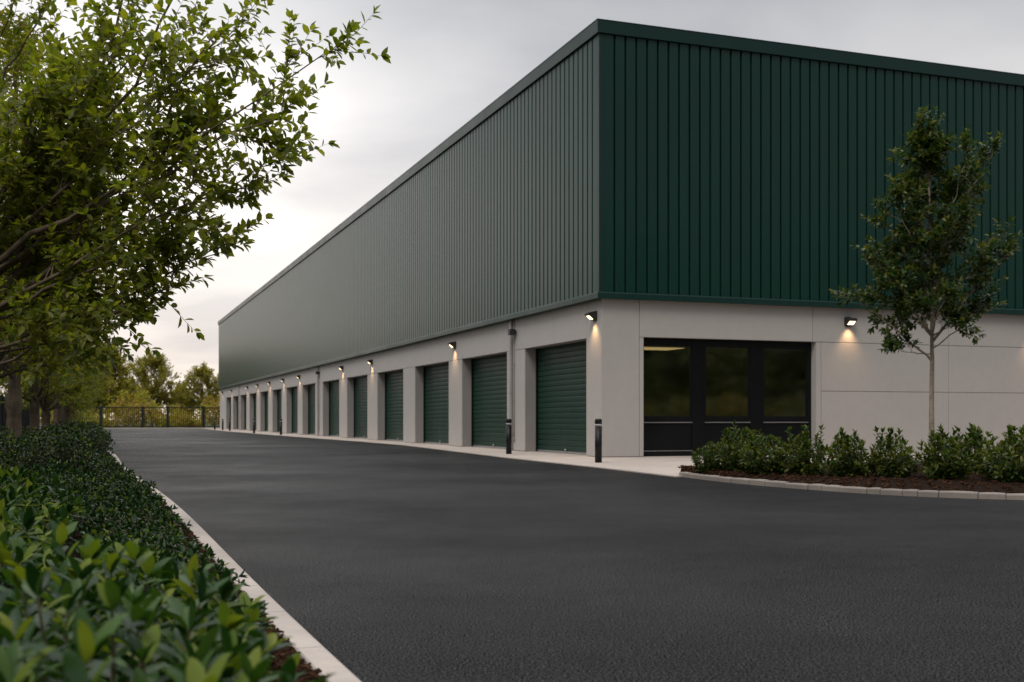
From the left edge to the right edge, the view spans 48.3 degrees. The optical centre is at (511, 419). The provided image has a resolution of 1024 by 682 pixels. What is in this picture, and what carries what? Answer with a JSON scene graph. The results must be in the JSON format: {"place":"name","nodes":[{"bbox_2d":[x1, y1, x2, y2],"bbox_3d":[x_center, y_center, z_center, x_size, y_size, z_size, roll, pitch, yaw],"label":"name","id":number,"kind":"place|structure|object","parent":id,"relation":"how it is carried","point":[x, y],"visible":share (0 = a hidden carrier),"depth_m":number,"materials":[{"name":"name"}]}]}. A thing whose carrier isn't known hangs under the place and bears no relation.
{"place":"outdoors","nodes":[
{"label":"outdoors","id":0,"kind":"place"},
{"bbox_2d":[39,420,219,427],"bbox_3d":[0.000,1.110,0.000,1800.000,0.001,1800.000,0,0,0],"label":"grass ground","id":1,"kind":"structure","parent":0,"point":[154,425],"depth_m":150.61,"materials":[{"name":"green plant"}]},
{"bbox_2d":[79,346,120,416],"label":"tree","id":2,"kind":"object","parent":1,"relation":"on","point":[103,394],"visible":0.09,"depth_m":150.07,"materials":[{"name":"green plant"}]},
{"bbox_2d":[99,343,142,415],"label":"tree","id":3,"kind":"object","parent":1,"relation":"on","point":[121,373],"visible":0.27,"depth_m":159.20,"materials":[{"name":"green plant"}]},
{"bbox_2d":[22,387,219,427],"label":"scrub","id":4,"kind":"object","parent":1,"relation":"on","point":[150,414],"visible":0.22,"depth_m":138.54,"materials":[{"name":"green plant"}]},
{"bbox_2d":[39,406,219,427],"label":"bar fence","id":5,"kind":"object","parent":1,"relation":"on","point":[167,416],"visible":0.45,"depth_m":131.70,"materials":[{"name":"black metal"}]},
{"bbox_2d":[123,350,182,425],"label":"tree","id":6,"kind":"object","parent":1,"relation":"on","point":[159,393],"visible":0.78,"depth_m":170.89,"materials":[{"name":"green plant"}]},
{"bbox_2d":[105,428,220,428],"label":"kerb strip","id":7,"kind":"object","parent":1,"relation":"on","point":[162,428],"visible":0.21,"depth_m":122.70,"materials":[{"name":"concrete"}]},
{"bbox_2d":[167,385,194,422],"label":"tree","id":8,"kind":"object","parent":1,"relation":"on","point":[179,401],"visible":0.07,"depth_m":181.17,"materials":[{"name":"green plant"}]},
{"bbox_2d":[174,361,219,412],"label":"tree","id":9,"kind":"object","parent":1,"relation":"on","point":[202,376],"visible":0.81,"depth_m":170.82,"materials":[{"name":"green plant"}]},
{"bbox_2d":[107,450,360,681],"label":"kerb","id":10,"kind":"structure","parent":1,"relation":"on","point":[315,652],"depth_m":5.56,"materials":[{"name":"concrete"}]},
{"bbox_2d":[10,428,318,680],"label":"planting bed ground","id":11,"kind":"structure","parent":0,"point":[77,536],"depth_m":8.26,"materials":[{"name":"brown soil"}]},
{"bbox_2d":[0,451,12,470],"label":"glossy bush","id":12,"kind":"object","parent":11,"relation":"on","point":[7,466],"visible":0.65,"depth_m":14.44,"materials":[{"name":"green plant"}]},
{"bbox_2d":[0,454,13,468],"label":"glossy bush","id":13,"kind":"object","parent":11,"relation":"on","point":[5,456],"visible":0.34,"depth_m":15.42,"materials":[{"name":"green plant"}]},
{"bbox_2d":[0,431,21,467],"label":"glossy bush","id":14,"kind":"object","parent":11,"relation":"on","point":[3,442],"visible":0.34,"depth_m":16.61,"materials":[{"name":"green plant"}]},
{"bbox_2d":[0,425,22,446],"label":"glossy bush","id":15,"kind":"object","parent":11,"relation":"on","point":[3,427],"visible":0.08,"depth_m":21.20,"materials":[{"name":"green plant"}]},
{"bbox_2d":[0,393,29,431],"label":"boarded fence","id":16,"kind":"object","parent":11,"relation":"on","point":[25,417],"visible":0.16,"depth_m":53.96,"materials":[{"name":"wood"}]},
{"bbox_2d":[0,522,43,584],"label":"laurel shrub","id":17,"kind":"object","parent":11,"relation":"on","point":[2,528],"visible":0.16,"depth_m":4.45,"materials":[{"name":"green plant"}]},
{"bbox_2d":[1,495,51,541],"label":"laurel shrub","id":18,"kind":"object","parent":11,"relation":"on","point":[17,516],"visible":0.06,"depth_m":6.59,"materials":[{"name":"green plant"}]},
{"bbox_2d":[0,483,58,539],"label":"laurel shrub","id":19,"kind":"object","parent":11,"relation":"on","point":[43,498],"visible":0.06,"depth_m":7.92,"materials":[{"name":"green plant"}]},
{"bbox_2d":[1,509,60,570],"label":"laurel shrub","id":20,"kind":"object","parent":11,"relation":"on","point":[21,514],"visible":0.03,"depth_m":5.76,"materials":[{"name":"green plant"}]},
{"bbox_2d":[22,424,40,437],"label":"glossy bush","id":21,"kind":"object","parent":11,"relation":"on","point":[26,431],"visible":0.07,"depth_m":30.34,"materials":[{"name":"green plant"}]},
{"bbox_2d":[0,498,68,596],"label":"laurel shrub","id":22,"kind":"object","parent":11,"relation":"on","point":[8,516],"visible":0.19,"depth_m":5.16,"materials":[{"name":"green plant"}]},
{"bbox_2d":[0,467,73,565],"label":"laurel shrub","id":23,"kind":"object","parent":11,"relation":"on","point":[61,511],"visible":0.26,"depth_m":7.14,"materials":[{"name":"green plant"}]},
{"bbox_2d":[0,463,88,531],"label":"laurel shrub","id":24,"kind":"object","parent":11,"relation":"on","point":[71,508],"visible":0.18,"depth_m":8.69,"materials":[{"name":"green plant"}]},
{"bbox_2d":[9,436,91,478],"bbox_3d":[-6.698,0.606,16.587,1.260,0.742,1.277,0,0,17],"label":"glossy bush","id":25,"kind":"object","parent":11,"relation":"on","point":[34,452],"visible":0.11,"depth_m":16.50,"materials":[{"name":"green plant"}]},
{"bbox_2d":[22,431,85,461],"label":"glossy bush","id":26,"kind":"object","parent":11,"relation":"on","point":[44,434],"visible":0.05,"depth_m":17.61,"materials":[{"name":"green plant"}]},
{"bbox_2d":[17,467,95,488],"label":"shrub","id":27,"kind":"object","parent":11,"relation":"on","point":[43,474],"visible":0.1,"depth_m":13.30,"materials":[{"name":"green plant"}]},
{"bbox_2d":[7,423,106,479],"bbox_3d":[-6.210,0.513,15.581,1.276,0.928,1.321,0,0,-26],"label":"glossy bush","id":28,"kind":"object","parent":11,"relation":"on","point":[60,453],"visible":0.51,"depth_m":15.44,"materials":[{"name":"green plant"}]},
{"bbox_2d":[18,426,95,463],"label":"glossy bush","id":29,"kind":"object","parent":11,"relation":"on","point":[31,438],"visible":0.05,"depth_m":19.69,"materials":[{"name":"green plant"}]},
{"bbox_2d":[23,433,93,460],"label":"glossy bush","id":30,"kind":"object","parent":11,"relation":"on","point":[54,435],"visible":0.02,"depth_m":18.57,"materials":[{"name":"green plant"}]},
{"bbox_2d":[0,179,118,439],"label":"tree","id":31,"kind":"object","parent":11,"relation":"on","point":[34,392],"visible":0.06,"depth_m":30.88,"materials":[{"name":"green plant"}]},
{"bbox_2d":[2,254,116,429],"bbox_3d":[-15.455,-3.764,37.416,4.714,9.480,4.983,0,0,10],"label":"tree","id":32,"kind":"object","parent":11,"relation":"on","point":[46,403],"visible":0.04,"depth_m":37.51,"materials":[{"name":"green plant"}]},
{"bbox_2d":[24,474,94,491],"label":"shrub","id":33,"kind":"object","parent":11,"relation":"on","point":[79,480],"visible":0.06,"depth_m":12.50,"materials":[{"name":"green plant"}]},
{"bbox_2d":[28,468,95,486],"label":"shrub","id":34,"kind":"object","parent":11,"relation":"on","point":[72,471],"visible":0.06,"depth_m":14.10,"materials":[{"name":"green plant"}]},
{"bbox_2d":[29,458,95,479],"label":"shrub","id":35,"kind":"object","parent":11,"relation":"on","point":[56,465],"visible":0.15,"depth_m":14.82,"materials":[{"name":"green plant"}]},
{"bbox_2d":[33,487,92,535],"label":"shrub","id":36,"kind":"object","parent":11,"relation":"on","point":[87,511],"visible":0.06,"depth_m":9.44,"materials":[{"name":"green plant"}]},
{"bbox_2d":[23,488,103,524],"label":"shrub","id":37,"kind":"object","parent":11,"relation":"on","point":[88,500],"visible":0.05,"depth_m":10.25,"materials":[{"name":"green plant"}]},
{"bbox_2d":[21,474,106,497],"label":"shrub","id":38,"kind":"object","parent":11,"relation":"on","point":[84,487],"visible":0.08,"depth_m":11.70,"materials":[{"name":"green plant"}]},
{"bbox_2d":[44,420,84,429],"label":"glossy bush","id":39,"kind":"object","parent":11,"relation":"on","point":[60,422],"visible":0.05,"depth_m":31.63,"materials":[{"name":"green plant"}]},
{"bbox_2d":[37,484,100,513],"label":"shrub","id":40,"kind":"object","parent":11,"relation":"on","point":[76,487],"visible":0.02,"depth_m":11.01,"materials":[{"name":"green plant"}]},
{"bbox_2d":[22,268,121,425],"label":"tree","id":41,"kind":"object","parent":11,"relation":"on","point":[56,414],"visible":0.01,"depth_m":44.99,"materials":[{"name":"green plant"}]},
{"bbox_2d":[41,290,110,425],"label":"tree","id":42,"kind":"object","parent":11,"relation":"on","point":[62,413],"visible":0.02,"depth_m":53.90,"materials":[{"name":"green plant"}]},
{"bbox_2d":[41,338,112,421],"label":"tree","id":43,"kind":"object","parent":11,"relation":"on","point":[68,416],"visible":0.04,"depth_m":63.84,"materials":[{"name":"green plant"}]},
{"bbox_2d":[0,0,158,386],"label":"tree","id":44,"kind":"object","parent":11,"relation":"on","point":[18,46],"visible":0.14,"depth_m":15.58,"materials":[{"name":"green plant"}]},
{"bbox_2d":[0,12,158,443],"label":"tree","id":45,"kind":"object","parent":11,"relation":"on","point":[14,405],"visible":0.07,"depth_m":23.89,"materials":[{"name":"green plant"}]},
{"bbox_2d":[69,425,112,453],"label":"glossy bush","id":46,"kind":"object","parent":11,"relation":"on","point":[109,441],"visible":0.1,"depth_m":27.08,"materials":[{"name":"green plant"}]},
{"bbox_2d":[70,345,114,421],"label":"tree","id":47,"kind":"object","parent":11,"relation":"on","point":[90,396],"visible":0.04,"depth_m":75.92,"materials":[{"name":"green plant"}]},
{"bbox_2d":[73,422,115,452],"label":"glossy bush","id":48,"kind":"object","parent":11,"relation":"on","point":[95,423],"visible":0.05,"depth_m":28.19,"materials":[{"name":"green plant"}]},
{"bbox_2d":[77,426,113,455],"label":"glossy bush","id":49,"kind":"object","parent":11,"relation":"on","point":[102,450],"visible":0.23,"depth_m":25.92,"materials":[{"name":"green plant"}]},
{"bbox_2d":[0,519,197,663],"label":"laurel shrub","id":50,"kind":"object","parent":11,"relation":"on","point":[164,571],"visible":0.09,"depth_m":3.96,"materials":[{"name":"green plant"}]},
{"bbox_2d":[89,455,123,467],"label":"shrub","id":51,"kind":"object","parent":11,"relation":"on","point":[107,459],"visible":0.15,"depth_m":20.48,"materials":[{"name":"green plant"}]},
{"bbox_2d":[89,460,126,470],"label":"shrub","id":52,"kind":"object","parent":11,"relation":"on","point":[100,464],"visible":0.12,"depth_m":19.01,"materials":[{"name":"green plant"}]},
{"bbox_2d":[87,465,134,481],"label":"shrub","id":53,"kind":"object","parent":11,"relation":"on","point":[114,472],"visible":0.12,"depth_m":16.16,"materials":[{"name":"green plant"}]},
{"bbox_2d":[93,461,133,476],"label":"shrub","id":54,"kind":"object","parent":11,"relation":"on","point":[113,465],"visible":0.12,"depth_m":17.60,"materials":[{"name":"green plant"}]},
{"bbox_2d":[82,471,147,488],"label":"shrub","id":55,"kind":"object","parent":11,"relation":"on","point":[116,476],"visible":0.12,"depth_m":14.65,"materials":[{"name":"green plant"}]},
{"bbox_2d":[89,475,158,495],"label":"shrub","id":56,"kind":"object","parent":11,"relation":"on","point":[112,482],"visible":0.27,"depth_m":13.24,"materials":[{"name":"green plant"}]},
{"bbox_2d":[82,488,166,512],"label":"shrub","id":57,"kind":"object","parent":11,"relation":"on","point":[129,495],"visible":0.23,"depth_m":11.07,"materials":[{"name":"green plant"}]},
{"bbox_2d":[86,487,163,508],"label":"shrub","id":58,"kind":"object","parent":11,"relation":"on","point":[122,492],"visible":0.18,"depth_m":11.76,"materials":[{"name":"green plant"}]},
{"bbox_2d":[90,483,161,499],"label":"shrub","id":59,"kind":"object","parent":11,"relation":"on","point":[119,489],"visible":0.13,"depth_m":12.58,"materials":[{"name":"green plant"}]},
{"bbox_2d":[72,520,189,550],"bbox_3d":[-2.737,0.874,8.209,0.779,0.286,0.802,0,0,40],"label":"shrub","id":60,"kind":"object","parent":11,"relation":"on","point":[156,530],"visible":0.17,"depth_m":8.24,"materials":[{"name":"green plant"}]},
{"bbox_2d":[85,500,179,530],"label":"shrub","id":61,"kind":"object","parent":11,"relation":"on","point":[143,515],"visible":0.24,"depth_m":9.61,"materials":[{"name":"green plant"}]},
{"bbox_2d":[75,505,192,538],"bbox_3d":[-2.949,0.847,8.882,0.929,0.349,0.767,0,0,-8],"label":"shrub","id":62,"kind":"object","parent":11,"relation":"on","point":[99,520],"visible":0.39,"depth_m":8.90,"materials":[{"name":"green plant"}]},
{"bbox_2d":[92,495,177,520],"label":"shrub","id":63,"kind":"object","parent":11,"relation":"on","point":[131,499],"visible":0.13,"depth_m":10.33,"materials":[{"name":"green plant"}]},
{"bbox_2d":[0,534,277,681],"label":"laurel shrub","id":64,"kind":"object","parent":11,"relation":"on","point":[91,550],"visible":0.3,"depth_m":3.41,"materials":[{"name":"green plant"}]},
{"bbox_2d":[73,526,208,562],"bbox_3d":[-2.390,0.863,7.472,0.767,0.310,0.929,0,0,25],"label":"shrub","id":65,"kind":"object","parent":11,"relation":"on","point":[143,536],"visible":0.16,"depth_m":7.46,"materials":[{"name":"green plant"}]},
{"bbox_2d":[97,531,215,574],"bbox_3d":[-2.193,0.847,6.749,0.779,0.354,0.802,0,0,-43],"label":"shrub","id":66,"kind":"object","parent":11,"relation":"on","point":[163,547],"visible":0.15,"depth_m":6.79,"materials":[{"name":"green plant"}]},
{"bbox_2d":[0,563,328,681],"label":"laurel shrub","id":67,"kind":"object","parent":11,"relation":"on","point":[192,628],"visible":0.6,"depth_m":2.63,"materials":[{"name":"green plant"}]},
{"bbox_2d":[0,606,334,681],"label":"laurel shrub","id":68,"kind":"object","parent":11,"relation":"on","point":[89,643],"visible":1,"depth_m":2.02,"materials":[{"name":"green plant"}]},
{"bbox_2d":[93,548,250,595],"bbox_3d":[-1.846,0.855,6.003,0.929,0.329,0.767,0,0,-10],"label":"shrub","id":69,"kind":"object","parent":11,"relation":"on","point":[220,566],"visible":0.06,"depth_m":6.13,"materials":[{"name":"green plant"}]},
{"bbox_2d":[137,563,239,603],"bbox_3d":[-1.666,0.859,5.316,0.779,0.326,0.802,0,0,-14],"label":"shrub","id":70,"kind":"object","parent":11,"relation":"on","point":[235,596],"depth_m":5.31,"materials":[{"name":"green plant"}]},
{"bbox_2d":[0,0,390,385],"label":"tree","id":71,"kind":"object","parent":11,"relation":"on","point":[59,154],"visible":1,"depth_m":9.16,"materials":[{"name":"green plant"}]},
{"bbox_2d":[196,597,273,632],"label":"shrub","id":72,"kind":"object","parent":11,"relation":"on","point":[262,612],"visible":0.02,"depth_m":4.76,"materials":[{"name":"green plant"}]},
{"bbox_2d":[0,0,1023,419],"label":"sky","id":73,"kind":"structure","parent":0,"point":[450,60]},
{"bbox_2d":[103,429,1023,681],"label":"road","id":74,"kind":"structure","parent":0,"point":[368,562],"depth_m":8.19,"materials":[{"name":"grey asphalt"}]},
{"bbox_2d":[679,472,1023,499],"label":"sett kerb","id":75,"kind":"structure","parent":74,"relation":"on","point":[919,493],"depth_m":16.12,"materials":[{"name":"concrete"}]},
{"bbox_2d":[210,429,940,476],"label":"pavement","id":76,"kind":"structure","parent":0,"point":[662,465],"depth_m":30.57,"materials":[{"name":"concrete"}]},
{"bbox_2d":[506,419,511,453],"bbox_3d":[-0.094,0.508,33.669,0.172,1.040,0.172,0,0,-17],"label":"bollard","id":77,"kind":"object","parent":76,"relation":"on","point":[508,436],"visible":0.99,"depth_m":33.60,"materials":[{"name":"black metal"}]},
{"bbox_2d":[595,419,601,462],"bbox_3d":[2.041,0.508,26.985,0.172,1.040,0.172,0,0,0],"label":"bollard","id":78,"kind":"object","parent":76,"relation":"on","point":[598,440],"visible":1,"depth_m":26.91,"materials":[{"name":"black metal"}]},
{"bbox_2d":[218,18,1023,456],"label":"warehouse","id":79,"kind":"structure","parent":76,"relation":"on","point":[704,200],"depth_m":33.82,"materials":[{"name":"metal"}]},
{"bbox_2d":[244,395,245,429],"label":"roller door","id":80,"kind":"structure","parent":79,"relation":"in","point":[244,395],"depth_m":107.48,"materials":[{"name":"metal"}]},
{"bbox_2d":[254,394,255,430],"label":"roller door","id":81,"kind":"structure","parent":79,"relation":"in","point":[254,394],"depth_m":100.49,"materials":[{"name":"metal"}]},
{"bbox_2d":[265,392,267,431],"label":"roller door","id":82,"kind":"structure","parent":79,"relation":"in","point":[266,393],"depth_m":93.99,"materials":[{"name":"metal"}]},
{"bbox_2d":[277,389,281,431],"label":"roller door","id":83,"kind":"structure","parent":79,"relation":"in","point":[279,392],"depth_m":87.35,"materials":[{"name":"metal"}]},
{"bbox_2d":[292,387,297,433],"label":"roller door","id":84,"kind":"structure","parent":79,"relation":"in","point":[294,390],"depth_m":80.51,"materials":[{"name":"metal"}]},
{"bbox_2d":[308,384,314,434],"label":"roller door","id":85,"kind":"structure","parent":79,"relation":"in","point":[311,388],"depth_m":74.37,"materials":[{"name":"metal"}]},
{"bbox_2d":[329,380,338,436],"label":"roller door","id":86,"kind":"structure","parent":79,"relation":"in","point":[333,385],"depth_m":67.29,"materials":[{"name":"metal"}]},
{"bbox_2d":[354,376,366,438],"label":"roller door","id":87,"kind":"structure","parent":79,"relation":"in","point":[360,383],"depth_m":60.59,"materials":[{"name":"metal"}]},
{"bbox_2d":[385,370,402,440],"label":"roller door","id":88,"kind":"structure","parent":79,"relation":"in","point":[393,380],"depth_m":53.72,"materials":[{"name":"metal"}]},
{"bbox_2d":[423,363,448,444],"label":"roller door","id":89,"kind":"structure","parent":79,"relation":"in","point":[435,377],"depth_m":47.11,"materials":[{"name":"metal"}]},
{"bbox_2d":[471,353,506,448],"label":"roller door","id":90,"kind":"structure","parent":79,"relation":"in","point":[488,374],"depth_m":40.74,"materials":[{"name":"metal"}]},
{"bbox_2d":[536,341,585,454],"bbox_3d":[1.617,-0.607,34.076,0.110,3.274,4.829,0,0,-20],"label":"roller door","id":91,"kind":"structure","parent":79,"relation":"in","point":[560,369],"depth_m":34.43,"materials":[{"name":"metal"}]},
{"bbox_2d":[584,311,596,321],"bbox_3d":[2.143,-2.803,31.050,0.262,0.285,0.270,0,0,-20],"label":"wall lamp","id":92,"kind":"object","parent":79,"relation":"attached to","point":[590,316],"visible":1,"depth_m":30.95,"materials":[{"name":"brown metal"}]},
{"bbox_2d":[644,346,684,349],"bbox_3d":[3.987,-2.031,32.360,1.480,0.087,1.100,0,0,-20],"label":"ceiling light","id":93,"kind":"object","parent":79,"relation":"attached to","point":[659,348],"visible":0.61,"depth_m":32.18,"materials":[{"name":"metal"}]},
{"bbox_2d":[644,338,810,455],"bbox_3d":[6.097,-0.602,32.335,5.521,3.256,0.132,0,0,-20],"label":"window","id":94,"kind":"structure","parent":79,"relation":"in","point":[663,435],"depth_m":32.10,"materials":[{"name":"black glass"}]},
{"bbox_2d":[844,317,856,326],"bbox_3d":[9.868,-2.842,33.277,0.270,0.285,0.262,0,0,-20],"label":"wall lamp","id":95,"kind":"object","parent":79,"relation":"attached to","point":[849,321],"visible":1,"depth_m":33.25,"materials":[{"name":"brown metal"}]},
{"bbox_2d":[681,461,1023,492],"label":"mulch bed","id":96,"kind":"object","parent":76,"relation":"on","point":[925,486],"visible":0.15,"depth_m":16.83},
{"bbox_2d":[153,463,1023,681],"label":"bark mulch","id":97,"kind":"object","parent":96,"relation":"on","point":[301,667],"visible":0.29,"depth_m":16.09,"materials":[{"name":"brown wood"}]},
{"bbox_2d":[691,440,723,471],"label":"shrub","id":98,"kind":"object","parent":96,"relation":"on","point":[709,459],"visible":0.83,"depth_m":20.08,"materials":[{"name":"green plant"}]},
{"bbox_2d":[713,419,760,471],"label":"shrub","id":99,"kind":"object","parent":96,"relation":"on","point":[730,460],"visible":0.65,"depth_m":19.64,"materials":[{"name":"green plant"}]},
{"bbox_2d":[738,428,794,474],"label":"shrub","id":100,"kind":"object","parent":96,"relation":"on","point":[762,464],"visible":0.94,"depth_m":18.82,"materials":[{"name":"green plant"}]},
{"bbox_2d":[777,423,827,474],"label":"shrub","id":101,"kind":"object","parent":96,"relation":"on","point":[800,462],"visible":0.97,"depth_m":18.47,"materials":[{"name":"green plant"}]},
{"bbox_2d":[819,427,879,476],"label":"shrub","id":102,"kind":"object","parent":96,"relation":"on","point":[849,461],"visible":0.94,"depth_m":17.91,"materials":[{"name":"green plant"}]},
{"bbox_2d":[868,426,922,476],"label":"shrub","id":103,"kind":"object","parent":96,"relation":"on","point":[887,465],"visible":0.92,"depth_m":17.75,"materials":[{"name":"green plant"}]},
{"bbox_2d":[829,105,1023,446],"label":"young tree","id":104,"kind":"object","parent":96,"relation":"on","point":[939,240],"visible":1,"depth_m":25.02,"materials":[{"name":"green plant"}]},
{"bbox_2d":[914,424,975,478],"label":"shrub","id":105,"kind":"object","parent":96,"relation":"on","point":[935,464],"visible":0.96,"depth_m":17.19,"materials":[{"name":"green plant"}]},
{"bbox_2d":[947,423,1009,473],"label":"shrub","id":106,"kind":"object","parent":96,"relation":"on","point":[972,439],"visible":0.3,"depth_m":18.52,"materials":[{"name":"green plant"}]},
{"bbox_2d":[974,425,1023,481],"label":"shrub","id":107,"kind":"object","parent":96,"relation":"on","point":[1004,467],"visible":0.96,"depth_m":16.69,"materials":[{"name":"green plant"}]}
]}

